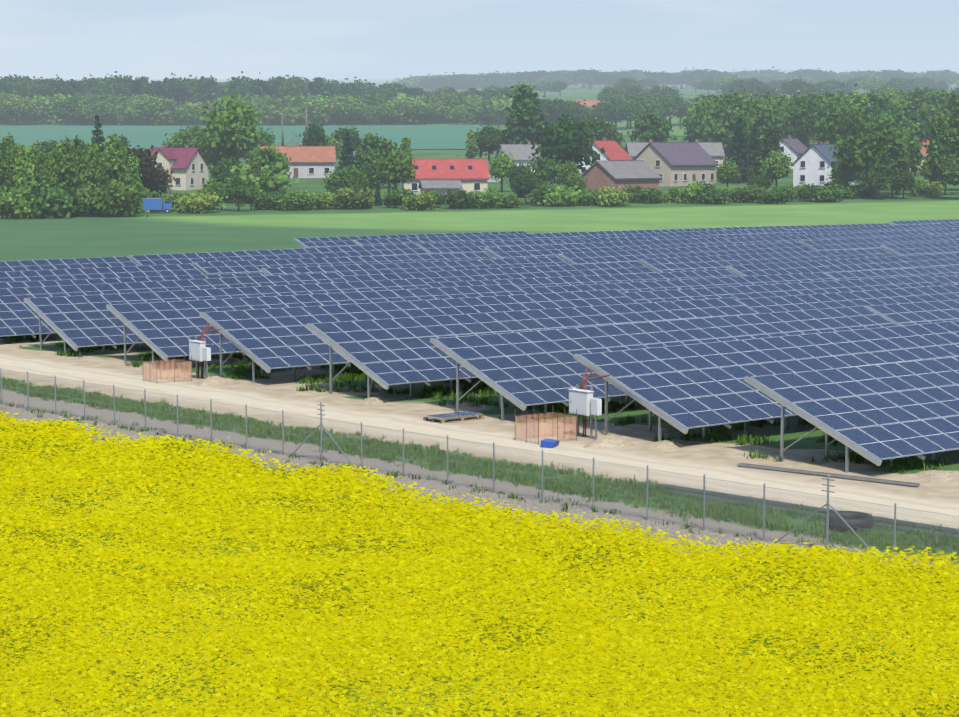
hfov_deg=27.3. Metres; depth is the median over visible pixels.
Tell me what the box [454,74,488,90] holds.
wide tree
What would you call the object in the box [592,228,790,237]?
solar table
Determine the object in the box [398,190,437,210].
bush
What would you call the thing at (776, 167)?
round tree
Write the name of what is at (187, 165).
cream house
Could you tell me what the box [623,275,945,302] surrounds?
solar table
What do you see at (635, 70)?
wide tree
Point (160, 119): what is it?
tree
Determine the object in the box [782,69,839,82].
wide tree
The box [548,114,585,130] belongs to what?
round tree
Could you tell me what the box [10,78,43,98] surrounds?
round tree
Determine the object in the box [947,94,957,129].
conifer tree
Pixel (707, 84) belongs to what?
wide tree
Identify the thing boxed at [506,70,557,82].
wide tree
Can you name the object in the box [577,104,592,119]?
round tree
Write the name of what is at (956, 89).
wide tree
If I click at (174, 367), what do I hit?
cabinet row safety net
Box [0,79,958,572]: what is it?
ground
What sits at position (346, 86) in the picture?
wide tree
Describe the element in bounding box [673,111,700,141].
wide tree
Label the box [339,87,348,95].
tall tree
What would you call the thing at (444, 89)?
round tree
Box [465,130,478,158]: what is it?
tall tree
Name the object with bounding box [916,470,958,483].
spoil heap road
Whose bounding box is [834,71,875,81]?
wide tree
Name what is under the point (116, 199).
bush
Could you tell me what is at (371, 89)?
round tree
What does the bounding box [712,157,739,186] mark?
round tree
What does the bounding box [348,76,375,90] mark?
round tree
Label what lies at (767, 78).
wide tree
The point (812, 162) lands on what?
white house
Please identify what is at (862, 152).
wide tree
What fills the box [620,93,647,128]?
round tree
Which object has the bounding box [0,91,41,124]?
wide tree
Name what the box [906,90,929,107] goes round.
tall tree
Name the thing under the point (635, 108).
round tree
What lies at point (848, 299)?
solar table
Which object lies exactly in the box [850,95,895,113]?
wide tree
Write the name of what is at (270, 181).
tree
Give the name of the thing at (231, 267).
solar table
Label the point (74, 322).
solar table
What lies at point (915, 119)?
wide tree
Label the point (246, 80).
wide tree
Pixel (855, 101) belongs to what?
tall tree
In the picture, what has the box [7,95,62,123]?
tree
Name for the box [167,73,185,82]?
wide tree
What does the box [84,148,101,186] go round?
tall tree
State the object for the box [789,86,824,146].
round tree
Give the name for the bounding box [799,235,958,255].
solar table
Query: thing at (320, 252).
solar table
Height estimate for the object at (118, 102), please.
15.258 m
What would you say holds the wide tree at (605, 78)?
on the ground
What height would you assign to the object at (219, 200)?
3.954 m
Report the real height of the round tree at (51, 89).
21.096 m
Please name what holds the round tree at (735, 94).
on the ground
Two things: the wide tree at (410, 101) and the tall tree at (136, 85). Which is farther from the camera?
the tall tree at (136, 85)
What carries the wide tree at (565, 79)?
on the ground
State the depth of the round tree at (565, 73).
2442.51 m
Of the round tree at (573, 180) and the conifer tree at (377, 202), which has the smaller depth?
the conifer tree at (377, 202)
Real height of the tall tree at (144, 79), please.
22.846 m
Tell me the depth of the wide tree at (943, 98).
558.62 m
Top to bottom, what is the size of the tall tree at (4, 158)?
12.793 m
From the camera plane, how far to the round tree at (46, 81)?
1077.18 m
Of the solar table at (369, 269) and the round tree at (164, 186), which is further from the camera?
the round tree at (164, 186)
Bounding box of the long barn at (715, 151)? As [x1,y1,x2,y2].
[625,139,724,170]
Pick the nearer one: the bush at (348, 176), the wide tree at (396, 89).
the bush at (348, 176)
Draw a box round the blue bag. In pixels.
[540,439,558,447]
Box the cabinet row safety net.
[142,355,191,381]
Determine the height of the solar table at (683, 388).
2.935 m
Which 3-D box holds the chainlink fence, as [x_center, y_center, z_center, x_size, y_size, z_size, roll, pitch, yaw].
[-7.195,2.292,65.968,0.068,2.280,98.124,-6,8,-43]
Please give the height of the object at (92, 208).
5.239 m
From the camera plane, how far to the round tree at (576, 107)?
786.61 m
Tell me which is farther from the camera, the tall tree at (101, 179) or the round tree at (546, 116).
the round tree at (546, 116)
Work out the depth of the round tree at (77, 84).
1002.29 m
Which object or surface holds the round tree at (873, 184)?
on the ground
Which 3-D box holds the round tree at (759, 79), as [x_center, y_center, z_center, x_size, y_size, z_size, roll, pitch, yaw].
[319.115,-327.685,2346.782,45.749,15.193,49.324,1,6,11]
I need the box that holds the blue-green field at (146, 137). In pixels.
[0,124,485,149]
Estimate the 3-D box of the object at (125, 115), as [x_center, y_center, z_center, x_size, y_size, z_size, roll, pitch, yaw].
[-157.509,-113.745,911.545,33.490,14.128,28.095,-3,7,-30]
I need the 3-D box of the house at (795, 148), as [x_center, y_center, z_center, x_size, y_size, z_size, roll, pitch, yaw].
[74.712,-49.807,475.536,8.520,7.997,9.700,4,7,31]
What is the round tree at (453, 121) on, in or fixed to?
on the ground
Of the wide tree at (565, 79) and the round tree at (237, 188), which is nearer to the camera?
the round tree at (237, 188)
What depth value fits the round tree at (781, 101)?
521.91 m
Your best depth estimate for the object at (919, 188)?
361.95 m
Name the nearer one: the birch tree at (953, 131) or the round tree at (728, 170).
the birch tree at (953, 131)
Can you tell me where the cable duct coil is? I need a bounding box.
[825,511,873,532]
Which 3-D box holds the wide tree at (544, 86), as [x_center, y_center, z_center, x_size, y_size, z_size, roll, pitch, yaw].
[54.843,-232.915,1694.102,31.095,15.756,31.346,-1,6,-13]
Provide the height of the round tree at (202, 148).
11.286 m
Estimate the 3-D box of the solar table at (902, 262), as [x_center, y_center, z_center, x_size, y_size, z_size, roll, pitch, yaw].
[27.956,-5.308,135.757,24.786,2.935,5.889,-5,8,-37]
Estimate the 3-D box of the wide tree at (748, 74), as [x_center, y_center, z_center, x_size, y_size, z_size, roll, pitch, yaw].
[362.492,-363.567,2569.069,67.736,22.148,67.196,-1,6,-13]
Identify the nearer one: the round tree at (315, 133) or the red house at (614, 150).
the red house at (614, 150)
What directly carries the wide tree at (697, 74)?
on the ground
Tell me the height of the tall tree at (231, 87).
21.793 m
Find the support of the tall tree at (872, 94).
on the ground
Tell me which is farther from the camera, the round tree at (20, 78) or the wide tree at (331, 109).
the round tree at (20, 78)
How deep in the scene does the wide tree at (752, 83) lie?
1316.29 m
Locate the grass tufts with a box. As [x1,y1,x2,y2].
[0,333,958,569]
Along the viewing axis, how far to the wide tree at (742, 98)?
547.56 m
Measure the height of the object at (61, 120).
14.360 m
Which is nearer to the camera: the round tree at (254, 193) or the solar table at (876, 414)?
the solar table at (876, 414)
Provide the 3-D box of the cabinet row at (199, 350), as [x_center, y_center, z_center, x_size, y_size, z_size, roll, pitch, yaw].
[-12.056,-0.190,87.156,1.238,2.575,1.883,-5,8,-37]
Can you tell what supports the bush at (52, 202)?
on the ground
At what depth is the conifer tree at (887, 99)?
482.84 m
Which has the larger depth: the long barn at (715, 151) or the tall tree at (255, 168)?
the long barn at (715, 151)
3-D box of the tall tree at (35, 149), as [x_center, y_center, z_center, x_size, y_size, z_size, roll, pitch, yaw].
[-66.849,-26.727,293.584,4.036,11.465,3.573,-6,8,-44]
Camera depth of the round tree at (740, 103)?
534.71 m
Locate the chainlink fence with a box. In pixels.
[0,367,958,570]
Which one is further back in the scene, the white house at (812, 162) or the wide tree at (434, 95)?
the wide tree at (434, 95)
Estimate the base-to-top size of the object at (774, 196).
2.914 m
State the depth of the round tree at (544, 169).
368.87 m
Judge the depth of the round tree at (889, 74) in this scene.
2314.46 m
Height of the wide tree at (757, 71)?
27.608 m
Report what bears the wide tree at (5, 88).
on the ground
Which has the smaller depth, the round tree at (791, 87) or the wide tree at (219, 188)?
the wide tree at (219, 188)
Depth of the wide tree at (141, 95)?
954.57 m
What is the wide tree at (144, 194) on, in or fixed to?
on the ground
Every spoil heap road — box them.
[136,363,164,369]
[361,396,404,404]
[643,439,698,448]
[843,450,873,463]
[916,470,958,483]
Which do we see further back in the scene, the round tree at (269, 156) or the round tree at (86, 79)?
the round tree at (86, 79)
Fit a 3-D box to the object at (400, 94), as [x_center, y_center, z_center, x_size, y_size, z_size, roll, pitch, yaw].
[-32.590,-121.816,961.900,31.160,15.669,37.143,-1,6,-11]
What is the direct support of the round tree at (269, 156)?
on the ground
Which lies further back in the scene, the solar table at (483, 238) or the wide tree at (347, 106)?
the wide tree at (347, 106)
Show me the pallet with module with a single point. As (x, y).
(444, 417)
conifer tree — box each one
[91,115,105,156]
[235,173,244,206]
[338,132,354,168]
[350,85,357,95]
[353,141,362,170]
[361,182,369,208]
[373,179,381,205]
[497,96,515,150]
[526,92,544,143]
[724,119,754,182]
[745,123,761,176]
[884,97,889,105]
[926,97,939,139]
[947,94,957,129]
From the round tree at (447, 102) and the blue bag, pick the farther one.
the round tree at (447, 102)
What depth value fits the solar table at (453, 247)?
158.08 m
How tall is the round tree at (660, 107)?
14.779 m
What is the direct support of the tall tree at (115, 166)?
on the ground
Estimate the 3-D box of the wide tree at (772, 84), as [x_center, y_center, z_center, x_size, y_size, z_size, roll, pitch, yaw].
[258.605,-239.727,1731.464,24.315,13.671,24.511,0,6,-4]
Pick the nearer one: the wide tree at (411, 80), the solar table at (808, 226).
the solar table at (808, 226)
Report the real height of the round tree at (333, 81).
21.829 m
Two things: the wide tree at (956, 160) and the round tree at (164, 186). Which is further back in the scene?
the wide tree at (956, 160)
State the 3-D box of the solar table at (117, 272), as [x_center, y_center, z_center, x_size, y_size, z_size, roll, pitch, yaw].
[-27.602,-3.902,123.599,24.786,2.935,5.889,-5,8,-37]
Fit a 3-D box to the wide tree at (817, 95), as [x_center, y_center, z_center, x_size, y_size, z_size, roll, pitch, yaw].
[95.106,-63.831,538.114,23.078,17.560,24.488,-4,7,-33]
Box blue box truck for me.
[142,198,171,212]
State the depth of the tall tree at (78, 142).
310.17 m
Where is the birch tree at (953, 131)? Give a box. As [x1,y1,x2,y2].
[944,100,958,165]
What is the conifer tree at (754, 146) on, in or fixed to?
on the ground
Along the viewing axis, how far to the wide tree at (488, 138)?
489.12 m
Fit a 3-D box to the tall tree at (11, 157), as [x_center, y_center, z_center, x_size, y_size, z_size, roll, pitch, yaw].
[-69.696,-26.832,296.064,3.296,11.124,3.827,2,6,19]
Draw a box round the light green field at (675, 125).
[543,116,689,135]
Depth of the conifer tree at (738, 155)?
410.20 m
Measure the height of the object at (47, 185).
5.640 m
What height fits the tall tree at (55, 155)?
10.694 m
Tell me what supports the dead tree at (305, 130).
on the ground
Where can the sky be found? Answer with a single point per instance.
(67, 39)
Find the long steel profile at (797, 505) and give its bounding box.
[661,484,958,531]
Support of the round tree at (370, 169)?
on the ground
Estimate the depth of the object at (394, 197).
322.91 m
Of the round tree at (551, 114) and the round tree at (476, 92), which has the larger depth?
the round tree at (476, 92)
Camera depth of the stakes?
68.14 m
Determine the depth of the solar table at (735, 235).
175.28 m
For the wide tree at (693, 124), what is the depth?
530.35 m
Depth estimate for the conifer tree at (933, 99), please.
524.04 m
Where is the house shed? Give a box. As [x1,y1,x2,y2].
[487,162,500,181]
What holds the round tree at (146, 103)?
on the ground
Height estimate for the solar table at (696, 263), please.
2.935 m
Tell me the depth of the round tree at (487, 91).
1071.83 m
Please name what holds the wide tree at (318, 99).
on the ground
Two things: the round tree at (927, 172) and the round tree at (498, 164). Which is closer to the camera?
the round tree at (498, 164)
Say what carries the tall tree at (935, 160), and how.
on the ground
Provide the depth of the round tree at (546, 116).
758.78 m
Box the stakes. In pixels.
[526,407,576,444]
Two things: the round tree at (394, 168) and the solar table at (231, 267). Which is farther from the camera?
the round tree at (394, 168)
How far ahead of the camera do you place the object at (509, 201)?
322.97 m
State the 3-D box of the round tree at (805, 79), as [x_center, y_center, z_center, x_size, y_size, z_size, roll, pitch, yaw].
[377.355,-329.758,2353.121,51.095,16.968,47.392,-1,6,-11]
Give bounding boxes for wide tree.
[0,80,18,95]
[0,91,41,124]
[0,111,14,124]
[29,140,61,158]
[67,115,88,124]
[73,100,117,122]
[126,87,175,100]
[134,94,161,98]
[140,184,151,204]
[163,125,204,146]
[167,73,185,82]
[193,81,231,102]
[207,178,234,209]
[227,71,262,85]
[237,122,276,163]
[240,95,269,115]
[254,94,282,125]
[307,92,335,124]
[310,100,353,124]
[314,94,358,124]
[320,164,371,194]
[331,93,371,124]
[339,78,359,94]
[347,79,370,95]
[360,90,393,123]
[379,93,395,98]
[386,96,427,124]
[388,84,414,93]
[392,75,447,89]
[408,102,440,124]
[409,76,480,89]
[419,89,447,122]
[437,93,476,120]
[446,105,474,123]
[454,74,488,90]
[465,125,506,159]
[474,106,505,124]
[478,79,514,87]
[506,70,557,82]
[510,172,538,204]
[511,77,536,90]
[523,177,548,197]
[526,80,558,95]
[537,73,573,86]
[551,70,584,87]
[570,70,637,88]
[580,116,624,149]
[618,69,656,72]
[633,82,681,97]
[639,78,659,89]
[644,72,682,85]
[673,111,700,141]
[678,67,744,84]
[678,104,723,145]
[686,95,704,114]
[695,76,716,93]
[714,96,751,147]
[716,78,770,93]
[722,87,745,95]
[731,67,783,76]
[737,71,775,77]
[742,75,780,82]
[764,79,784,89]
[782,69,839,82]
[794,92,851,139]
[811,80,854,93]
[812,94,850,134]
[813,83,856,111]
[829,122,918,197]
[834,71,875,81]
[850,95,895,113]
[856,77,887,91]
[865,102,925,142]
[865,105,929,143]
[878,75,919,92]
[878,85,909,96]
[882,165,909,198]
[910,89,958,114]
[912,69,958,83]
[913,77,935,83]
[920,82,947,91]
[930,162,958,194]
[947,157,958,168]
[948,87,958,93]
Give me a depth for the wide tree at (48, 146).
426.57 m
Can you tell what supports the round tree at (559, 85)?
on the ground
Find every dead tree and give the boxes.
[276,118,298,145]
[290,107,307,145]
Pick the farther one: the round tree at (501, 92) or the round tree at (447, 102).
the round tree at (501, 92)
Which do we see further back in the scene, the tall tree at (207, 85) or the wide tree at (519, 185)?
the tall tree at (207, 85)
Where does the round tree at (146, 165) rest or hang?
on the ground
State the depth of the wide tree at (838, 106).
521.99 m
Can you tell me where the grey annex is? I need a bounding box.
[418,180,462,201]
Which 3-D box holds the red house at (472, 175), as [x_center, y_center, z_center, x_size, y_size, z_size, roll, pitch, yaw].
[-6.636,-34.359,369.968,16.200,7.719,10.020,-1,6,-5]
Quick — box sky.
[0,0,958,78]
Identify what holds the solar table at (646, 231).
on the ground
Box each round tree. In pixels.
[4,74,20,84]
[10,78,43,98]
[13,75,32,80]
[28,95,52,122]
[31,76,52,86]
[39,79,84,96]
[45,75,68,87]
[50,93,70,98]
[51,101,81,124]
[57,78,92,95]
[72,74,93,81]
[83,75,131,96]
[113,71,131,93]
[127,145,167,190]
[128,95,169,125]
[143,80,181,102]
[144,165,175,194]
[147,75,189,105]
[175,76,205,102]
[192,135,245,181]
[193,88,263,159]
[201,176,219,208]
[207,156,242,183]
[215,80,243,88]
[223,175,251,210]
[232,84,265,96]
[241,185,260,210]
[245,78,284,98]
[245,145,294,177]
[260,76,286,85]
[273,75,306,97]
[277,94,311,124]
[291,98,322,124]
[296,79,342,97]
[299,122,327,145]
[322,79,345,85]
[325,126,362,160]
[325,132,342,159]
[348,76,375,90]
[355,132,404,188]
[360,161,382,193]
[363,83,390,94]
[370,144,415,189]
[386,83,403,92]
[390,99,414,124]
[393,86,429,94]
[414,74,442,92]
[431,87,457,92]
[433,93,467,122]
[440,91,471,122]
[465,94,482,121]
[469,90,482,97]
[473,71,519,81]
[480,89,496,98]
[486,148,515,191]
[488,90,513,98]
[497,86,513,94]
[505,160,533,197]
[528,156,561,183]
[531,117,604,187]
[536,96,563,132]
[537,106,550,125]
[542,98,566,126]
[546,99,577,122]
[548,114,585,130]
[551,80,568,95]
[552,72,571,75]
[554,160,580,184]
[564,171,589,192]
[565,70,615,88]
[565,99,591,123]
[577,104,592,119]
[591,101,622,122]
[591,108,608,122]
[596,86,633,101]
[600,99,635,128]
[607,102,627,122]
[612,77,643,89]
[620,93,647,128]
[622,84,648,96]
[622,95,659,113]
[622,98,647,128]
[624,71,665,73]
[626,73,647,78]
[626,109,673,141]
[644,94,666,116]
[654,95,679,116]
[661,73,684,88]
[665,94,689,121]
[672,70,689,86]
[677,94,697,124]
[686,94,743,121]
[697,93,714,100]
[698,94,744,101]
[702,101,756,161]
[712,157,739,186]
[713,75,741,87]
[713,93,750,153]
[728,90,751,102]
[733,88,752,98]
[736,86,754,96]
[740,77,765,82]
[741,96,792,140]
[742,91,797,139]
[748,174,771,192]
[756,147,794,186]
[776,75,814,83]
[776,76,821,96]
[781,95,827,145]
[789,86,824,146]
[805,106,873,144]
[820,80,855,94]
[826,161,859,183]
[843,77,864,90]
[848,98,883,122]
[866,88,900,99]
[866,170,891,199]
[868,69,916,80]
[891,87,935,102]
[891,100,904,106]
[891,171,917,198]
[893,124,930,194]
[898,92,942,139]
[904,83,922,92]
[914,75,936,80]
[919,161,931,183]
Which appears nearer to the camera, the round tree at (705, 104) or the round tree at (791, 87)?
the round tree at (705, 104)
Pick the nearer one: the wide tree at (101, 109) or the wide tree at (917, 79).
the wide tree at (101, 109)
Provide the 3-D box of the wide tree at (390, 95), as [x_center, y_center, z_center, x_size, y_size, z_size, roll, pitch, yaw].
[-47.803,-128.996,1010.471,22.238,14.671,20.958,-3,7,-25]
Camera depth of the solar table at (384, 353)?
84.69 m
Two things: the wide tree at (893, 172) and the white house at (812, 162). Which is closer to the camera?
the wide tree at (893, 172)
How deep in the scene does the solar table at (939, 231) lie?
190.85 m
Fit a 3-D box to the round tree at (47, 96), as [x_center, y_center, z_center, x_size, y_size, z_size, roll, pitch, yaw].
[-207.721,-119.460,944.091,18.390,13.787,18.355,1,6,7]
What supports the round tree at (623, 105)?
on the ground
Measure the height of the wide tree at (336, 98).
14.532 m
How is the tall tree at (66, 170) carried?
on the ground
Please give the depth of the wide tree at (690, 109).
625.73 m
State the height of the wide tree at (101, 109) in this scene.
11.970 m
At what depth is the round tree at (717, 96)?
701.46 m
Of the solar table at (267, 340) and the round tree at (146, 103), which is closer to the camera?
the solar table at (267, 340)
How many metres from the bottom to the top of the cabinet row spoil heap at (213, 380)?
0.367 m
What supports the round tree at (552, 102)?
on the ground
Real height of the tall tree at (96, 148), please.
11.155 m
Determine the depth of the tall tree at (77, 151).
305.84 m
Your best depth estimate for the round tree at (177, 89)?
998.00 m
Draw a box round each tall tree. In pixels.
[0,132,16,192]
[1,143,21,191]
[10,145,34,189]
[27,141,41,180]
[32,148,49,183]
[41,158,60,215]
[48,145,59,182]
[53,135,78,192]
[70,135,84,163]
[71,147,82,185]
[77,143,90,183]
[84,142,104,183]
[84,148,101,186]
[96,154,106,215]
[101,134,130,186]
[118,134,130,147]
[119,145,132,186]
[126,156,141,193]
[127,80,141,95]
[134,76,148,83]
[195,79,213,101]
[199,75,217,87]
[224,79,240,95]
[248,159,262,176]
[312,77,326,82]
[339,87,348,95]
[400,137,412,158]
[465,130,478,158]
[498,84,543,143]
[731,113,751,163]
[758,125,782,183]
[848,90,875,110]
[863,91,880,98]
[904,101,924,138]
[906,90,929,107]
[924,114,952,195]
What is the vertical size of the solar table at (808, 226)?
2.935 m
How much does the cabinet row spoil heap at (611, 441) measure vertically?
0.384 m
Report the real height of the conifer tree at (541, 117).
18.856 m
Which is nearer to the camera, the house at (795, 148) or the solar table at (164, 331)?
the solar table at (164, 331)
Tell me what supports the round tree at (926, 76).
on the ground
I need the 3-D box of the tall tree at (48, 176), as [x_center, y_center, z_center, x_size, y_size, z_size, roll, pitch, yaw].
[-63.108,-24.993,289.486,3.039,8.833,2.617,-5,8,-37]
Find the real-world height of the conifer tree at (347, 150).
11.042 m
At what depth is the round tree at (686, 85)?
2766.72 m
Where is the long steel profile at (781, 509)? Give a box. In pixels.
[666,489,958,538]
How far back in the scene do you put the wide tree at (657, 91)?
1107.69 m
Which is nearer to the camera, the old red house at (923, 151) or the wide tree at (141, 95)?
the old red house at (923, 151)
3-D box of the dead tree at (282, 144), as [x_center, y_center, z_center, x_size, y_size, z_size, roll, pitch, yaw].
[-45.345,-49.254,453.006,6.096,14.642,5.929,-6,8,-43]
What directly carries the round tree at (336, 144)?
on the ground
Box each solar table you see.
[0,256,138,271]
[0,263,204,281]
[0,272,264,287]
[0,272,348,339]
[24,278,433,353]
[106,283,527,366]
[128,243,429,265]
[192,252,492,275]
[200,289,637,382]
[261,256,569,275]
[294,231,527,247]
[306,297,758,397]
[342,261,654,281]
[352,231,595,245]
[416,236,657,258]
[426,269,737,287]
[430,305,898,420]
[484,237,735,264]
[520,272,835,293]
[528,228,722,234]
[558,242,813,268]
[574,321,958,440]
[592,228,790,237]
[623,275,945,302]
[638,248,893,276]
[654,231,852,239]
[720,223,890,229]
[725,230,931,244]
[726,253,958,275]
[736,284,958,312]
[744,356,958,472]
[787,223,958,232]
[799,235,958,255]
[823,266,958,279]
[854,228,958,233]
[864,300,958,325]
[881,242,958,255]
[888,219,958,224]
[930,233,958,235]
[933,275,958,284]
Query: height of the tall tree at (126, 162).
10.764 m
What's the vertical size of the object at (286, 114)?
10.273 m
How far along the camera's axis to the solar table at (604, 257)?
148.13 m
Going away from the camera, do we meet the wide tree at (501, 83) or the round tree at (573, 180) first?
the round tree at (573, 180)
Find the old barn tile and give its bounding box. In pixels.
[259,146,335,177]
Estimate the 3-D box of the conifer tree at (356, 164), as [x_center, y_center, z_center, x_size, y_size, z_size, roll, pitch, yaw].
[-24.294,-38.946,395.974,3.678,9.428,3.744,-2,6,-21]
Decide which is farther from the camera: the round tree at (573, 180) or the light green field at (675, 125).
the light green field at (675, 125)
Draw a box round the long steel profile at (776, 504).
[640,481,957,533]
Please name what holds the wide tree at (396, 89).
on the ground
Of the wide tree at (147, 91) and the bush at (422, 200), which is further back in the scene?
the wide tree at (147, 91)
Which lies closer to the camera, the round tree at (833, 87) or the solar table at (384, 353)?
the solar table at (384, 353)
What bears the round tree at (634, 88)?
on the ground
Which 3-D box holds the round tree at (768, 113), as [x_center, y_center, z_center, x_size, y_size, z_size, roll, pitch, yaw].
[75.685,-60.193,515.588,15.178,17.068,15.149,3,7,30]
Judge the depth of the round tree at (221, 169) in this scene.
357.38 m
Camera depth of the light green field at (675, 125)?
847.62 m
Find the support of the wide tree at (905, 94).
on the ground
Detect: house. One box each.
[33,139,86,146]
[149,144,210,189]
[402,155,489,195]
[494,141,540,171]
[576,99,599,107]
[576,137,631,176]
[632,142,718,186]
[779,135,807,168]
[791,140,853,186]
[910,138,928,169]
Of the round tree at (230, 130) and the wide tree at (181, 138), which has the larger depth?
the wide tree at (181, 138)
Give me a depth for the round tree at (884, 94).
660.10 m
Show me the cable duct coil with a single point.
(851, 520)
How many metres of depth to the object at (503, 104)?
892.36 m
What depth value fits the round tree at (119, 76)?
1032.26 m
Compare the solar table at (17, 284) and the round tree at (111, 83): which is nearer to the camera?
the solar table at (17, 284)
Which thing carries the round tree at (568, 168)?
on the ground
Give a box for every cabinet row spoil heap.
[195,376,237,386]
[583,434,633,447]
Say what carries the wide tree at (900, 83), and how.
on the ground
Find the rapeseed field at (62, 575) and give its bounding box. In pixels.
[0,409,958,716]
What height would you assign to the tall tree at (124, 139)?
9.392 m
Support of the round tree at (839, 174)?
on the ground
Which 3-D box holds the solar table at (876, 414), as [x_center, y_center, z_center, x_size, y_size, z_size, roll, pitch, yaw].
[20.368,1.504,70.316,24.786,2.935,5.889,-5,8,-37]
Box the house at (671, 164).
[632,142,718,186]
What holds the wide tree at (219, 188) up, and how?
on the ground
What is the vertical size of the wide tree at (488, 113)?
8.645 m
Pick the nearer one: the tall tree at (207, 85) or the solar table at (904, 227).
the solar table at (904, 227)
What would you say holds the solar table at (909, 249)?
on the ground
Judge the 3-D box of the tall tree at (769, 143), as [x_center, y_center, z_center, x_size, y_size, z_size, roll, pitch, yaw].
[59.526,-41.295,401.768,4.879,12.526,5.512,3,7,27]
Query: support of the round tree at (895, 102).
on the ground
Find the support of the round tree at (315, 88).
on the ground
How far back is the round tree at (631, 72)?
2440.08 m
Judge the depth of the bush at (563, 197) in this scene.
327.87 m
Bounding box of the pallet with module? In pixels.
[423,411,483,422]
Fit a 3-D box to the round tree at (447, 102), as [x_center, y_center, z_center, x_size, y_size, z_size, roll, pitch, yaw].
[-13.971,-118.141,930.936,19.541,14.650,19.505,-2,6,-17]
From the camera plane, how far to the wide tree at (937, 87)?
1517.51 m

